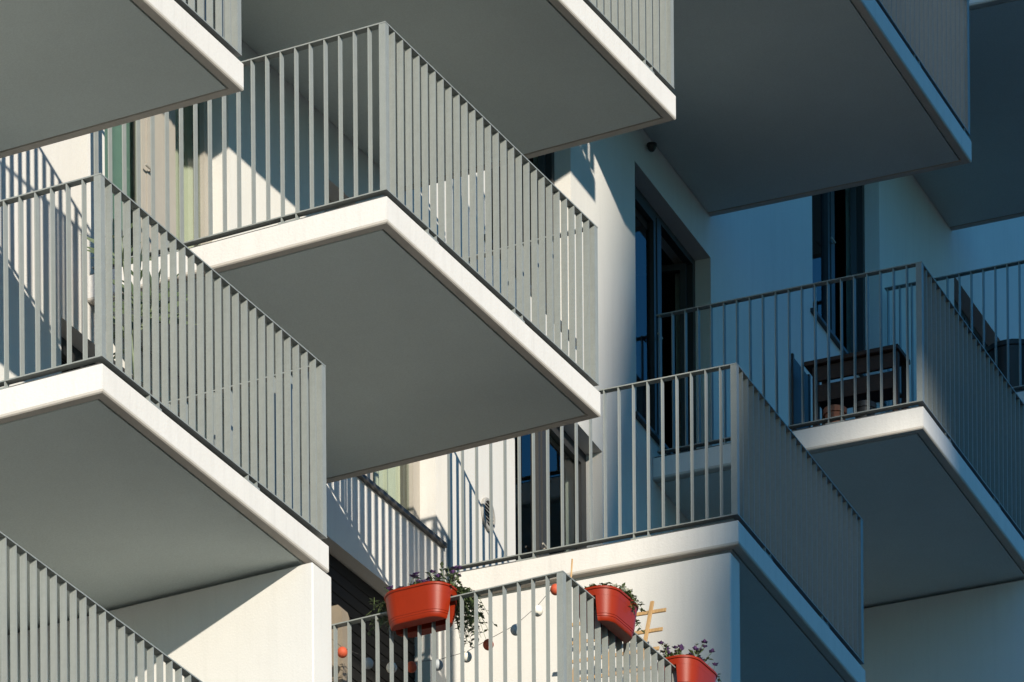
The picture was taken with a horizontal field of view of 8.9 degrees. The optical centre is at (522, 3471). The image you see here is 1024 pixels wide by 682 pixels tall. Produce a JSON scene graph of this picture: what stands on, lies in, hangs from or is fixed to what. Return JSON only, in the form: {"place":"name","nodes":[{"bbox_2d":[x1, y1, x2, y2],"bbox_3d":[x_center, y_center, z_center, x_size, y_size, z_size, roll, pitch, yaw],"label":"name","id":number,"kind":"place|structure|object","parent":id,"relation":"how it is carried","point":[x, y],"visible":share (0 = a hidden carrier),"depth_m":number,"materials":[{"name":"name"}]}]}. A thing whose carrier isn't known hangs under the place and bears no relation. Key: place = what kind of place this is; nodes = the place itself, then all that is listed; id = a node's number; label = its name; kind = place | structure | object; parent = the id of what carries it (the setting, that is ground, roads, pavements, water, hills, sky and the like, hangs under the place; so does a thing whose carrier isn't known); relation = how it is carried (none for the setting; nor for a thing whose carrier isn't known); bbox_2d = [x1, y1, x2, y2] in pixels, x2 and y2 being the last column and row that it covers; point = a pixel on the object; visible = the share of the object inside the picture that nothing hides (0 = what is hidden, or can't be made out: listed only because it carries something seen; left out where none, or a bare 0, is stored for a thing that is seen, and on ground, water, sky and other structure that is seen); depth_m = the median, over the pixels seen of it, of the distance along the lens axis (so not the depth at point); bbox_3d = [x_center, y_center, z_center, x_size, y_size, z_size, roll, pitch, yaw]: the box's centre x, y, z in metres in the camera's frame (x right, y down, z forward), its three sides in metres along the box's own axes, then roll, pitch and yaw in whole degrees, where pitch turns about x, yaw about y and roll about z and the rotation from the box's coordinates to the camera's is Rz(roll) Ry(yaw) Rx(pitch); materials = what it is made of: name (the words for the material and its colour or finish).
{"place":"outdoors","nodes":[
{"label":"outdoors","id":0,"kind":"place"},
{"bbox_2d":[985,339,1023,391],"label":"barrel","id":1,"kind":"object","parent":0,"point":[1013,359],"visible":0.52,"depth_m":60.95,"materials":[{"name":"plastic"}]},
{"label":"ground","id":2,"kind":"structure","parent":0,"visible":0},
{"bbox_2d":[7,563,331,681],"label":"fin wall","id":3,"kind":"structure","parent":2,"relation":"on","point":[274,626],"depth_m":44.31,"materials":[{"name":"white paint"}]},
{"bbox_2d":[0,0,1023,681],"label":"apartment building","id":4,"kind":"structure","parent":2,"relation":"on","point":[666,242],"depth_m":54.75,"materials":[{"name":"white paint"}]},
{"bbox_2d":[61,336,94,369],"bbox_3d":[-2.973,-21.016,47.014,0.090,2.226,1.786,0,0,27],"label":"balcony door","id":5,"kind":"structure","parent":4,"relation":"in","point":[77,355],"depth_m":46.55,"materials":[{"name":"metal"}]},
{"bbox_2d":[0,531,201,681],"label":"balcony","id":6,"kind":"structure","parent":4,"relation":"attached to","point":[15,548],"depth_m":40.98,"materials":[{"name":"white paint"}]},
{"bbox_2d":[104,121,134,265],"bbox_3d":[-2.975,-23.905,47.324,0.040,2.134,1.001,0,0,27],"label":"curtain","id":7,"kind":"object","parent":4,"relation":"hanging from","point":[117,153],"visible":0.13,"depth_m":47.47,"materials":[{"name":"fabric"}]},
{"bbox_2d":[0,0,243,157],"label":"balcony","id":8,"kind":"structure","parent":4,"relation":"attached to","point":[70,69],"depth_m":43.29,"materials":[{"name":"white paint"}]},
{"bbox_2d":[112,101,211,267],"bbox_3d":[-2.640,-23.881,47.516,0.259,2.268,1.914,0,0,27],"label":"balcony door","id":9,"kind":"structure","parent":4,"relation":"in","point":[202,107],"depth_m":47.69,"materials":[{"name":"beige metal"}]},
{"bbox_2d":[0,173,328,634],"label":"balcony","id":10,"kind":"structure","parent":4,"relation":"attached to","point":[119,488],"depth_m":43.03,"materials":[{"name":"white paint"}]},
{"bbox_2d":[81,217,196,376],"bbox_3d":[-2.523,-20.533,43.314,0.713,1.636,0.717,0,0,27],"label":"palm plant","id":11,"kind":"object","parent":10,"relation":"on","point":[141,292],"visible":0.1,"depth_m":43.26,"materials":[{"name":"plant"}]},
{"bbox_2d":[175,105,195,249],"bbox_3d":[-2.467,-23.909,48.312,0.090,2.134,1.177,0,0,27],"label":"curtain","id":12,"kind":"object","parent":4,"relation":"hanging from","point":[188,174],"visible":0.21,"depth_m":48.32,"materials":[{"name":"fabric"}]},
{"bbox_2d":[87,21,600,483],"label":"balcony","id":13,"kind":"structure","parent":4,"relation":"attached to","point":[417,336],"depth_m":46.73,"materials":[{"name":"white paint"}]},
{"bbox_2d":[326,554,414,681],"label":"balcony door","id":14,"kind":"structure","parent":4,"relation":"in","point":[350,592],"depth_m":50.32,"materials":[{"name":"metal"}]},
{"bbox_2d":[324,199,446,548],"bbox_3d":[-1.150,-23.801,50.406,0.259,2.081,1.947,0,0,27],"label":"balcony door","id":15,"kind":"structure","parent":4,"relation":"in","point":[412,513],"depth_m":51.08,"materials":[{"name":"beige metal"}]},
{"bbox_2d":[373,465,402,505],"bbox_3d":[-1.058,-23.829,51.044,0.091,1.948,0.946,0,0,27],"label":"curtain","id":16,"kind":"object","parent":4,"relation":"hanging from","point":[389,481],"depth_m":51.12,"materials":[{"name":"fabric"}]},
{"bbox_2d":[213,0,675,190],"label":"balcony","id":17,"kind":"structure","parent":4,"relation":"attached to","point":[528,79],"depth_m":48.90,"materials":[{"name":"white paint"}]},
{"bbox_2d":[332,584,556,672],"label":"string lights","id":18,"kind":"object","parent":4,"relation":"hanging from","point":[343,653],"visible":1,"depth_m":48.26,"materials":[{"name":"plastic"}]},
{"bbox_2d":[331,570,676,681],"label":"balcony","id":19,"kind":"structure","parent":4,"relation":"attached to","point":[634,670],"depth_m":47.87,"materials":[{"name":"white paint"}]},
{"bbox_2d":[331,605,348,681],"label":"lounger cushion","id":20,"kind":"object","parent":19,"relation":"on","point":[339,614],"visible":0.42,"depth_m":48.85,"materials":[{"name":"beige fabric"}]},
{"bbox_2d":[384,581,456,637],"bbox_3d":[-0.734,-20.876,47.996,0.557,0.234,0.363,0,0,27],"label":"flower box","id":21,"kind":"object","parent":19,"relation":"attached to","point":[425,605],"visible":1,"depth_m":47.87,"materials":[{"name":"red plastic"}]},
{"bbox_2d":[367,562,496,647],"bbox_3d":[-0.676,-20.909,48.125,1.023,0.519,0.512,0,0,27],"label":"flowering plant","id":22,"kind":"object","parent":21,"relation":"in","point":[469,616],"visible":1,"depth_m":47.96,"materials":[{"name":"green plant"}]},
{"bbox_2d":[570,559,572,577],"bbox_3d":[0.339,-20.431,47.686,0.072,1.387,0.039,0,0,-7],"label":"plant stake","id":23,"kind":"object","parent":19,"relation":"on","point":[571,567],"visible":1,"depth_m":47.70,"materials":[{"name":"brown wood"}]},
{"bbox_2d":[579,585,637,645],"bbox_3d":[0.620,-20.886,48.127,0.363,0.234,0.557,0,0,27],"label":"flower box","id":24,"kind":"object","parent":19,"relation":"attached to","point":[616,615],"visible":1,"depth_m":47.95,"materials":[{"name":"red plastic"}]},
{"bbox_2d":[584,582,645,632],"bbox_3d":[0.665,-21.009,48.262,0.490,0.306,0.747,0,0,0],"label":"flowering plant","id":25,"kind":"object","parent":24,"relation":"in","point":[625,590],"visible":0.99,"depth_m":48.11,"materials":[{"name":"green plant"}]},
{"bbox_2d":[572,601,666,681],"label":"trellis","id":26,"kind":"object","parent":19,"relation":"on","point":[649,613],"visible":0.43,"depth_m":50.37,"materials":[{"name":"brown wood"}]},
{"bbox_2d":[657,655,716,681],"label":"flower box","id":27,"kind":"object","parent":19,"relation":"attached to","point":[690,668],"visible":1,"depth_m":49.09,"materials":[{"name":"red plastic"}]},
{"bbox_2d":[658,639,721,681],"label":"flowering plant","id":28,"kind":"object","parent":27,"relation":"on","point":[697,651],"visible":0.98,"depth_m":49.25,"materials":[{"name":"green plant"}]},
{"bbox_2d":[484,152,576,345],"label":"balcony door","id":29,"kind":"structure","parent":4,"relation":"in","point":[545,162],"depth_m":53.91,"materials":[{"name":"glass"}]},
{"bbox_2d":[530,434,549,556],"bbox_3d":[0.136,-23.934,54.042,0.062,2.134,0.440,0,0,22],"label":"curtain","id":30,"kind":"object","parent":4,"relation":"hanging from","point":[531,485],"visible":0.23,"depth_m":53.88,"materials":[{"name":"fabric"}]},
{"bbox_2d":[535,427,586,556],"bbox_3d":[0.163,-23.928,53.723,0.129,2.226,1.919,0,0,22],"label":"balcony door","id":31,"kind":"structure","parent":4,"relation":"in","point":[540,437],"depth_m":53.72,"materials":[{"name":"glass"}]},
{"bbox_2d":[647,142,656,151],"bbox_3d":[1.093,-28.063,55.531,0.088,0.060,0.086,0,0,22],"label":"ceiling lamp","id":32,"kind":"object","parent":4,"relation":"attached to","point":[651,146],"visible":1,"depth_m":55.51,"materials":[{"name":"plastic"}]},
{"bbox_2d":[447,363,864,681],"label":"balcony","id":33,"kind":"structure","parent":4,"relation":"attached to","point":[789,537],"depth_m":51.19,"materials":[{"name":"white paint"}]},
{"bbox_2d":[635,186,695,454],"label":"balcony door","id":34,"kind":"structure","parent":4,"relation":"in","point":[656,227],"depth_m":56.21,"materials":[{"name":"metal"}]},
{"bbox_2d":[596,0,971,216],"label":"balcony","id":35,"kind":"structure","parent":4,"relation":"attached to","point":[777,101],"depth_m":55.18,"materials":[{"name":"white paint"}]},
{"bbox_2d":[653,261,1023,608],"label":"balcony","id":36,"kind":"structure","parent":4,"relation":"attached to","point":[930,487],"depth_m":55.76,"materials":[{"name":"white paint"}]},
{"bbox_2d":[791,353,810,430],"bbox_3d":[2.370,-25.913,55.659,0.042,0.770,0.440,0,0,22],"label":"folded chair","id":37,"kind":"object","parent":36,"relation":"on","point":[796,409],"visible":0.56,"depth_m":55.59,"materials":[{"name":"plastic"}]},
{"bbox_2d":[804,344,909,426],"bbox_3d":[2.825,-25.866,55.402,0.836,0.671,0.330,0,0,22],"label":"bench","id":38,"kind":"object","parent":36,"relation":"on","point":[835,373],"visible":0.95,"depth_m":55.31,"materials":[{"name":"brown wood"}]},
{"bbox_2d":[823,404,846,422],"bbox_3d":[2.634,-25.645,55.338,0.202,0.231,0.199,0,0,22],"label":"plant pot","id":39,"kind":"object","parent":38,"relation":"on","point":[835,409],"visible":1,"depth_m":55.26,"materials":[{"name":"ceramic"}]},
{"bbox_2d":[853,400,876,417],"bbox_3d":[2.878,-25.641,55.239,0.202,0.220,0.199,0,0,22],"label":"plant pot","id":40,"kind":"object","parent":36,"relation":"on","point":[861,405],"visible":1,"depth_m":55.16,"materials":[{"name":"ceramic"}]},
{"bbox_2d":[810,185,886,405],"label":"balcony door","id":41,"kind":"structure","parent":4,"relation":"in","point":[857,209],"depth_m":61.11,"materials":[{"name":"glass"}]},
{"bbox_2d":[884,260,1023,412],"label":"balcony","id":42,"kind":"structure","parent":4,"relation":"attached to","point":[1020,394],"depth_m":60.84,"materials":[{"name":"white paint"}]},
{"bbox_2d":[913,0,1023,230],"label":"balcony","id":43,"kind":"structure","parent":4,"relation":"attached to","point":[985,185],"depth_m":61.27,"materials":[{"name":"white paint"}]},
{"bbox_2d":[954,299,987,348],"bbox_3d":[4.285,-29.662,63.964,0.090,2.083,1.533,0,0,22],"label":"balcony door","id":44,"kind":"structure","parent":4,"relation":"in","point":[963,315],"depth_m":64.08,"materials":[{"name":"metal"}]},
{"bbox_2d":[450,553,739,681],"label":"fin wall","id":45,"kind":"structure","parent":2,"relation":"on","point":[698,599],"depth_m":50.65,"materials":[{"name":"white paint"}]},
{"bbox_2d":[861,580,1023,681],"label":"fin wall","id":46,"kind":"structure","parent":2,"relation":"on","point":[974,635],"depth_m":57.81,"materials":[{"name":"white paint"}]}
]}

